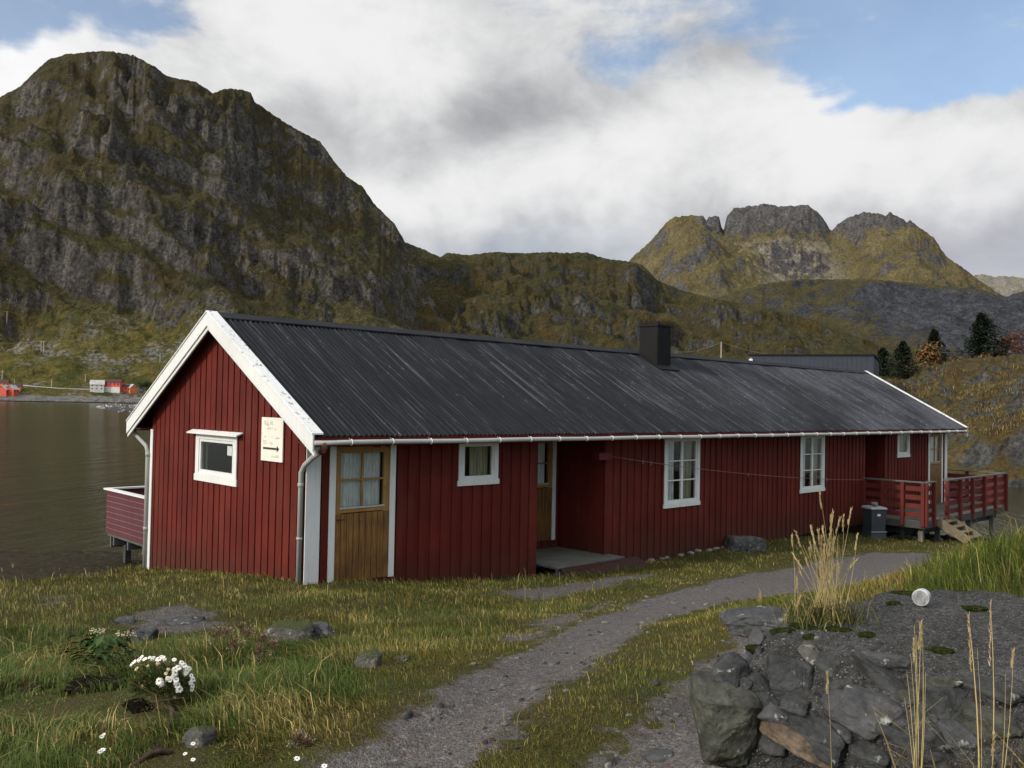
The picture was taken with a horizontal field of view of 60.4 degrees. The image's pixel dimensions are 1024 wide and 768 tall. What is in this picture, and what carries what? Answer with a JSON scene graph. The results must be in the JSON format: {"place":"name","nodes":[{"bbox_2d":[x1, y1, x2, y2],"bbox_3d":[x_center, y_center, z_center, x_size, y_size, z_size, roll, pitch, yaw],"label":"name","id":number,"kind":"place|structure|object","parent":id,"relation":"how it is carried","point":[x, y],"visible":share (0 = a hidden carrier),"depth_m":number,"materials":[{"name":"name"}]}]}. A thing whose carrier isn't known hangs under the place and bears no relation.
{"place":"outdoors","nodes":[
{"label":"outdoors","id":0,"kind":"place"},
{"bbox_2d":[0,51,447,403],"bbox_3d":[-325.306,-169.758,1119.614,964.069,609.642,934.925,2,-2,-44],"label":"mountain","id":1,"kind":"structure","parent":0,"point":[158,211],"depth_m":1025.18,"materials":[{"name":"grey stone"}]},
{"bbox_2d":[0,385,8,396],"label":"boathouse","id":2,"kind":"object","parent":1,"relation":"on","point":[4,390],"visible":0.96,"depth_m":726.74,"materials":[{"name":"red wood"}]},
{"bbox_2d":[0,379,9,385],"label":"house","id":3,"kind":"structure","parent":1,"relation":"on","point":[4,382],"depth_m":748.33,"materials":[{"name":"orange"}]},
{"bbox_2d":[7,385,19,396],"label":"boathouse","id":4,"kind":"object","parent":1,"relation":"on","point":[14,390],"visible":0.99,"depth_m":729.69,"materials":[{"name":"red wood"}]},
{"bbox_2d":[12,383,22,391],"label":"house","id":5,"kind":"structure","parent":1,"relation":"on","point":[19,385],"depth_m":743.35,"materials":[{"name":"red wood"}]},
{"bbox_2d":[9,384,89,389],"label":"guard rail","id":6,"kind":"object","parent":1,"relation":"on","point":[53,387],"visible":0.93,"depth_m":758.32,"materials":[{"name":"grey"}]},
{"bbox_2d":[89,380,104,392],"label":"house","id":7,"kind":"structure","parent":1,"relation":"on","point":[96,385],"depth_m":767.62,"materials":[{"name":"white wood"}]},
{"bbox_2d":[98,379,123,392],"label":"house","id":8,"kind":"structure","parent":1,"relation":"on","point":[112,385],"depth_m":773.06,"materials":[{"name":"grey"}]},
{"bbox_2d":[122,384,129,392],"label":"house","id":9,"kind":"structure","parent":1,"relation":"on","point":[125,387],"depth_m":777.83,"materials":[{"name":"red wood"}]},
{"bbox_2d":[128,384,137,392],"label":"house","id":10,"kind":"structure","parent":1,"relation":"on","point":[132,388],"depth_m":779.72,"materials":[{"name":"orange wood"}]},
{"bbox_2d":[0,505,1023,767],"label":"ground","id":11,"kind":"structure","parent":0,"point":[90,562],"depth_m":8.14,"materials":[{"name":"green plant"}]},
{"bbox_2d":[14,685,49,694],"bbox_3d":[-3.249,2.085,5.930,0.062,0.100,0.411,1,-1,18],"label":"branch","id":12,"kind":"object","parent":11,"relation":"on","point":[28,688],"visible":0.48,"depth_m":5.91,"materials":[{"name":"brown wood"}]},
{"bbox_2d":[64,674,131,694],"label":"soil","id":13,"kind":"structure","parent":11,"relation":"on","point":[76,684],"depth_m":5.74,"materials":[{"name":"brown soil"}]},
{"bbox_2d":[60,627,149,668],"bbox_3d":[-3.226,2.081,6.900,0.738,0.328,0.335,1,-1,3],"label":"leafy plant","id":14,"kind":"object","parent":11,"relation":"on","point":[97,640],"visible":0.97,"depth_m":6.88,"materials":[{"name":"green plant"}]},
{"bbox_2d":[108,616,135,623],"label":"rock","id":15,"kind":"object","parent":11,"relation":"on","point":[125,619],"visible":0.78,"depth_m":9.59,"materials":[{"name":"grey stone"}]},
{"bbox_2d":[126,626,139,643],"bbox_3d":[-3.663,2.499,8.584,0.099,0.154,0.572,2,-2,-36],"label":"branch","id":16,"kind":"object","parent":11,"relation":"on","point":[134,628],"visible":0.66,"depth_m":8.78,"materials":[{"name":"brown wood"}]},
{"bbox_2d":[121,698,155,713],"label":"soil","id":17,"kind":"structure","parent":11,"relation":"on","point":[133,707],"depth_m":4.96,"materials":[{"name":"brown soil"}]},
{"bbox_2d":[131,627,161,643],"bbox_3d":[-3.626,2.522,8.711,0.252,0.211,0.214,1,-1,-4],"label":"rock","id":18,"kind":"object","parent":11,"relation":"on","point":[152,632],"visible":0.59,"depth_m":8.66,"materials":[{"name":"grey stone"}]},
{"bbox_2d":[128,748,172,767],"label":"branch","id":19,"kind":"object","parent":11,"relation":"on","point":[149,754],"visible":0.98,"depth_m":4.19,"materials":[{"name":"brown wood"}]},
{"bbox_2d":[128,655,196,710],"bbox_3d":[-1.985,1.687,4.999,0.364,0.334,0.362,2,-2,-44],"label":"daisy bush","id":20,"kind":"object","parent":11,"relation":"on","point":[173,680],"visible":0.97,"depth_m":4.94,"materials":[{"name":"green plant"}]},
{"bbox_2d":[156,704,174,748],"bbox_3d":[-1.802,1.790,4.600,0.067,0.073,0.781,2,-1,-17],"label":"branch","id":21,"kind":"object","parent":11,"relation":"on","point":[169,706],"visible":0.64,"depth_m":4.57,"materials":[{"name":"brown wood"}]},
{"bbox_2d":[163,615,204,625],"bbox_3d":[-3.442,2.638,9.675,0.759,0.160,0.370,1,-1,-11],"label":"rock","id":22,"kind":"object","parent":11,"relation":"on","point":[182,620],"visible":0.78,"depth_m":9.58,"materials":[{"name":"grey stone"}]},
{"bbox_2d":[180,725,215,747],"bbox_3d":[-1.554,1.773,4.347,0.159,0.175,0.114,1,-1,12],"label":"rock","id":23,"kind":"object","parent":11,"relation":"on","point":[201,736],"visible":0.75,"depth_m":4.31,"materials":[{"name":"grey stone"}]},
{"bbox_2d":[208,621,281,669],"bbox_3d":[-1.766,1.750,5.817,0.510,0.366,0.135,1,-1,-2],"label":"seed plant","id":24,"kind":"object","parent":11,"relation":"on","point":[226,630],"visible":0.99,"depth_m":5.81,"materials":[{"name":"plant"}]},
{"bbox_2d":[264,620,312,641],"bbox_3d":[-2.146,2.414,8.409,0.486,0.265,0.384,1,-1,4],"label":"rock","id":25,"kind":"object","parent":11,"relation":"on","point":[293,629],"visible":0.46,"depth_m":8.27,"materials":[{"name":"grey stone"}]},
{"bbox_2d":[285,728,315,748],"bbox_3d":[-1.022,1.723,4.253,0.142,0.117,0.106,1,-1,2],"label":"seed plant","id":26,"kind":"object","parent":11,"relation":"on","point":[300,737],"visible":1,"depth_m":4.25,"materials":[{"name":"brown plant"}]},
{"bbox_2d":[312,621,336,637],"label":"rock","id":27,"kind":"object","parent":11,"relation":"on","point":[321,629],"visible":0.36,"depth_m":8.51,"materials":[{"name":"grey stone"}]},
{"bbox_2d":[354,649,382,667],"bbox_3d":[-0.982,1.922,6.097,0.186,0.182,0.225,1,-1,16],"label":"rock","id":28,"kind":"object","parent":11,"relation":"on","point":[369,658],"visible":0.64,"depth_m":6.01,"materials":[{"name":"grey stone"}]},
{"bbox_2d":[395,655,409,660],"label":"rock","id":29,"kind":"object","parent":11,"relation":"on","point":[402,656],"visible":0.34,"depth_m":6.42,"materials":[{"name":"grey stone"}]},
{"bbox_2d":[126,310,968,584],"bbox_3d":[4.010,2.229,23.581,25.385,7.660,7.511,2,-2,-44],"label":"cabin","id":30,"kind":"object","parent":11,"relation":"on","point":[418,454],"visible":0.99,"depth_m":16.61,"materials":[{"name":"red paint"}]},
{"bbox_2d":[104,486,144,563],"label":"balcony","id":31,"kind":"structure","parent":30,"relation":"attached to","point":[124,516],"depth_m":18.39,"materials":[{"name":"red wood"}]},
{"bbox_2d":[186,429,242,486],"bbox_3d":[-5.100,1.261,15.210,0.270,0.907,1.930,2,-2,-44],"label":"window","id":32,"kind":"structure","parent":30,"relation":"in","point":[217,477],"depth_m":15.20,"materials":[{"name":"white paint"}]},
{"bbox_2d":[261,417,283,462],"bbox_3d":[-3.746,0.867,13.746,0.026,0.685,0.680,2,-2,-44],"label":"sign board","id":33,"kind":"object","parent":30,"relation":"attached to","point":[272,440],"visible":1,"depth_m":13.72,"materials":[{"name":"beige"}]},
{"bbox_2d":[327,445,395,582],"bbox_3d":[-2.356,1.999,13.736,1.220,2.205,0.190,2,-2,-44],"label":"door","id":34,"kind":"structure","parent":30,"relation":"in","point":[354,473],"depth_m":13.72,"materials":[{"name":"brown wood"}]},
{"bbox_2d":[457,443,498,485],"bbox_3d":[-0.634,1.375,15.437,0.970,0.780,0.198,2,-2,-44],"label":"window","id":35,"kind":"structure","parent":30,"relation":"in","point":[478,452],"depth_m":15.51,"materials":[{"name":"white paint"}]},
{"bbox_2d":[537,442,556,540],"bbox_3d":[0.477,2.180,18.208,1.140,2.245,0.189,2,-2,-44],"label":"door","id":36,"kind":"structure","parent":30,"relation":"in","point":[546,497],"depth_m":18.44,"materials":[{"name":"brown wood"}]},
{"bbox_2d":[663,438,699,508],"bbox_3d":[3.730,1.946,19.599,1.380,1.555,0.198,2,-2,-44],"label":"window","id":37,"kind":"structure","parent":30,"relation":"in","point":[685,460],"depth_m":19.56,"materials":[{"name":"white paint"}]},
{"bbox_2d":[616,457,847,479],"bbox_3d":[6.125,2.123,21.653,11.441,0.991,0.016,2,-2,-44],"label":"clothesline","id":38,"kind":"object","parent":30,"relation":"attached to","point":[651,462],"visible":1,"depth_m":20.71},
{"bbox_2d":[799,436,824,493],"bbox_3d":[8.026,2.126,23.698,1.380,1.555,0.197,2,-2,-44],"label":"window","id":39,"kind":"structure","parent":30,"relation":"in","point":[813,487],"depth_m":23.67,"materials":[{"name":"white paint"}]},
{"bbox_2d":[897,434,909,457],"bbox_3d":[12.278,1.917,27.758,0.960,0.780,0.198,2,-2,-44],"label":"window","id":40,"kind":"structure","parent":30,"relation":"in","point":[900,437],"depth_m":27.86,"materials":[{"name":"white paint"}]},
{"bbox_2d":[928,433,942,503],"bbox_3d":[14.151,2.817,29.486,1.220,2.455,0.189,2,-2,-44],"label":"door","id":41,"kind":"structure","parent":30,"relation":"in","point":[935,472],"depth_m":29.58,"materials":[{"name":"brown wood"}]},
{"bbox_2d":[650,681,659,685],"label":"stone","id":42,"kind":"object","parent":11,"relation":"on","point":[653,683],"visible":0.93,"depth_m":5.58,"materials":[{"name":"grey stone"}]},
{"bbox_2d":[723,535,766,551],"bbox_3d":[5.437,3.810,20.659,1.019,0.555,0.770,1,-1,-10],"label":"boulder","id":43,"kind":"object","parent":11,"relation":"on","point":[736,543],"visible":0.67,"depth_m":20.33,"materials":[{"name":"grey stone"}]},
{"bbox_2d":[825,670,831,767],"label":"grass stalk","id":44,"kind":"object","parent":11,"relation":"on","point":[826,688],"depth_m":2.45,"materials":[{"name":"beige plant"}]},
{"bbox_2d":[689,590,1023,767],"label":"stone wall","id":45,"kind":"structure","parent":11,"relation":"on","point":[764,702],"depth_m":2.75,"materials":[{"name":"stone"}]},
{"bbox_2d":[719,606,791,640],"bbox_3d":[0.934,0.895,3.305,0.306,0.091,0.262,1,-1,13],"label":"flat stone","id":46,"kind":"object","parent":45,"relation":"on","point":[743,621],"visible":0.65,"depth_m":3.23,"materials":[{"name":"grey stone"}]},
{"bbox_2d":[771,491,880,630],"bbox_3d":[1.136,0.625,3.184,0.389,0.494,0.363,1,-1,11],"label":"grass tuft","id":47,"kind":"object","parent":45,"relation":"on","point":[832,612],"visible":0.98,"depth_m":3.17,"materials":[{"name":"beige plant"}]},
{"bbox_2d":[912,588,930,605],"bbox_3d":[1.608,0.836,3.453,0.064,0.064,0.039,0,-2,37],"label":"tin","id":48,"kind":"object","parent":45,"relation":"on","point":[921,596],"visible":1,"depth_m":3.44,"materials":[{"name":"silver metal"}]},
{"bbox_2d":[861,505,887,538],"bbox_3d":[10.250,3.902,24.890,0.515,0.898,0.514,1,-1,-11],"label":"waste bin","id":49,"kind":"object","parent":11,"relation":"on","point":[874,521],"visible":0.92,"depth_m":24.68,"materials":[{"name":"plastic"}]},
{"bbox_2d":[873,619,951,767],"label":"grass tuft","id":50,"kind":"object","parent":11,"relation":"on","point":[920,641],"visible":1,"depth_m":2.29,"materials":[{"name":"beige plant"}]},
{"bbox_2d":[861,469,1007,541],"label":"deck","id":51,"kind":"structure","parent":11,"relation":"on","point":[922,518],"depth_m":25.86,"materials":[{"name":"red wood"}]},
{"bbox_2d":[936,516,981,542],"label":"steps","id":52,"kind":"structure","parent":11,"relation":"on","point":[956,528],"depth_m":24.91,"materials":[{"name":"brown wood"}]},
{"bbox_2d":[934,599,1023,767],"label":"grass tuft","id":53,"kind":"object","parent":11,"relation":"on","point":[993,732],"visible":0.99,"depth_m":2.18,"materials":[{"name":"beige plant"}]},
{"bbox_2d":[0,401,1023,552],"bbox_3d":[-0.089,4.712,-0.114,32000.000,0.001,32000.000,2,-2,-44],"label":"water","id":54,"kind":"structure","parent":0,"point":[63,465],"depth_m":53.52,"materials":[{"name":"grey liquid"}]},
{"bbox_2d":[96,403,136,411],"bbox_3d":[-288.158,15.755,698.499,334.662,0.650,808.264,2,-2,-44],"label":"foam","id":55,"kind":"object","parent":54,"relation":"on","point":[106,405],"visible":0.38,"depth_m":448.42,"materials":[{"name":"grey"}]},
{"bbox_2d":[102,406,134,410],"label":"reef","id":56,"kind":"object","parent":54,"relation":"in","point":[117,408],"visible":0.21,"depth_m":357.72},
{"bbox_2d":[0,0,1023,277],"label":"sky","id":57,"kind":"structure","parent":0,"point":[473,126],"materials":[{"name":"white"}]},
{"bbox_2d":[311,551,933,767],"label":"gravel track","id":58,"kind":"structure","parent":0,"point":[445,732],"depth_m":5.21,"materials":[{"name":"grey gravel"}]},
{"bbox_2d":[402,710,412,719],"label":"stone","id":59,"kind":"object","parent":58,"relation":"on","point":[408,714],"visible":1,"depth_m":4.57,"materials":[{"name":"grey stone"}]},
{"bbox_2d":[437,702,443,707],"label":"stone","id":60,"kind":"object","parent":58,"relation":"on","point":[440,704],"visible":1,"depth_m":4.75,"materials":[{"name":"grey stone"}]},
{"bbox_2d":[529,686,538,690],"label":"stone","id":61,"kind":"object","parent":58,"relation":"on","point":[533,688],"visible":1,"depth_m":5.22,"materials":[{"name":"grey stone"}]},
{"bbox_2d":[593,753,615,767],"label":"rock","id":62,"kind":"object","parent":58,"relation":"on","point":[606,760],"visible":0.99,"depth_m":4.06,"materials":[{"name":"grey stone"}]},
{"bbox_2d":[644,748,674,762],"bbox_3d":[0.691,1.725,4.078,0.152,0.042,0.121,1,-1,0],"label":"rock","id":63,"kind":"object","parent":58,"relation":"on","point":[654,755],"visible":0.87,"depth_m":4.05,"materials":[{"name":"grey stone"}]},
{"bbox_2d":[405,242,952,374],"bbox_3d":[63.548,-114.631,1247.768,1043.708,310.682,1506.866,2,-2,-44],"label":"hills","id":64,"kind":"structure","parent":0,"point":[585,298],"depth_m":1300.99,"materials":[{"name":"green plant"}]},
{"bbox_2d":[629,203,1001,298],"bbox_3d":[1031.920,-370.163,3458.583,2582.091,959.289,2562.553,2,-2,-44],"label":"peak","id":65,"kind":"structure","parent":0,"point":[749,246],"depth_m":3662.74,"materials":[{"name":"grey stone"}]},
{"bbox_2d":[715,279,1023,361],"bbox_3d":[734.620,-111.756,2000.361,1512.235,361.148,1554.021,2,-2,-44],"label":"slope","id":66,"kind":"structure","parent":0,"point":[892,314],"depth_m":2003.58,"materials":[{"name":"grey stone"}]},
{"bbox_2d":[879,354,1023,487],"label":"hillside","id":67,"kind":"structure","parent":0,"point":[978,451],"depth_m":70.07,"materials":[{"name":"brown plant"}]},
{"bbox_2d":[748,354,880,376],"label":"building","id":68,"kind":"structure","parent":67,"relation":"on","point":[866,362],"depth_m":69.52,"materials":[{"name":"grey metal"}]},
{"bbox_2d":[876,347,899,375],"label":"spruce","id":69,"kind":"object","parent":67,"relation":"on","point":[883,356],"visible":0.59,"depth_m":91.08,"materials":[{"name":"green plant"}]},
{"bbox_2d":[879,340,919,378],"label":"spruce","id":70,"kind":"object","parent":67,"relation":"on","point":[902,348],"visible":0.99,"depth_m":87.62,"materials":[{"name":"green plant"}]},
{"bbox_2d":[911,339,943,366],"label":"rowan tree","id":71,"kind":"object","parent":67,"relation":"on","point":[929,352],"visible":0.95,"depth_m":92.43,"materials":[{"name":"orange plant"}]},
{"bbox_2d":[918,327,953,367],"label":"spruce","id":72,"kind":"object","parent":67,"relation":"on","point":[934,336],"visible":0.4,"depth_m":104.50,"materials":[{"name":"green plant"}]},
{"bbox_2d":[940,354,950,364],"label":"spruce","id":73,"kind":"object","parent":67,"relation":"on","point":[944,359],"visible":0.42,"depth_m":101.46,"materials":[{"name":"green plant"}]},
{"bbox_2d":[947,355,965,361],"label":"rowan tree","id":74,"kind":"object","parent":67,"relation":"on","point":[955,358],"visible":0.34,"depth_m":100.17,"materials":[{"name":"orange plant"}]},
{"bbox_2d":[956,312,1019,359],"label":"spruce","id":75,"kind":"object","parent":67,"relation":"on","point":[983,325],"visible":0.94,"depth_m":98.63,"materials":[{"name":"green plant"}]},
{"bbox_2d":[984,344,1009,356],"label":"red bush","id":76,"kind":"object","parent":67,"relation":"on","point":[996,355],"visible":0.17,"depth_m":101.67,"materials":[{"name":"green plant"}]},
{"bbox_2d":[998,339,1011,355],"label":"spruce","id":77,"kind":"object","parent":67,"relation":"on","point":[1006,347],"visible":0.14,"depth_m":102.94,"materials":[{"name":"green plant"}]},
{"bbox_2d":[996,327,1023,354],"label":"red bush","id":78,"kind":"object","parent":67,"relation":"on","point":[1013,339],"visible":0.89,"depth_m":97.20,"materials":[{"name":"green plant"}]},
{"bbox_2d":[974,274,1023,295],"bbox_3d":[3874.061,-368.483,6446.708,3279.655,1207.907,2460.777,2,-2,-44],"label":"mountain","id":79,"kind":"structure","parent":0,"point":[1005,286],"depth_m":7257.69,"materials":[{"name":"grey stone"}]}
]}

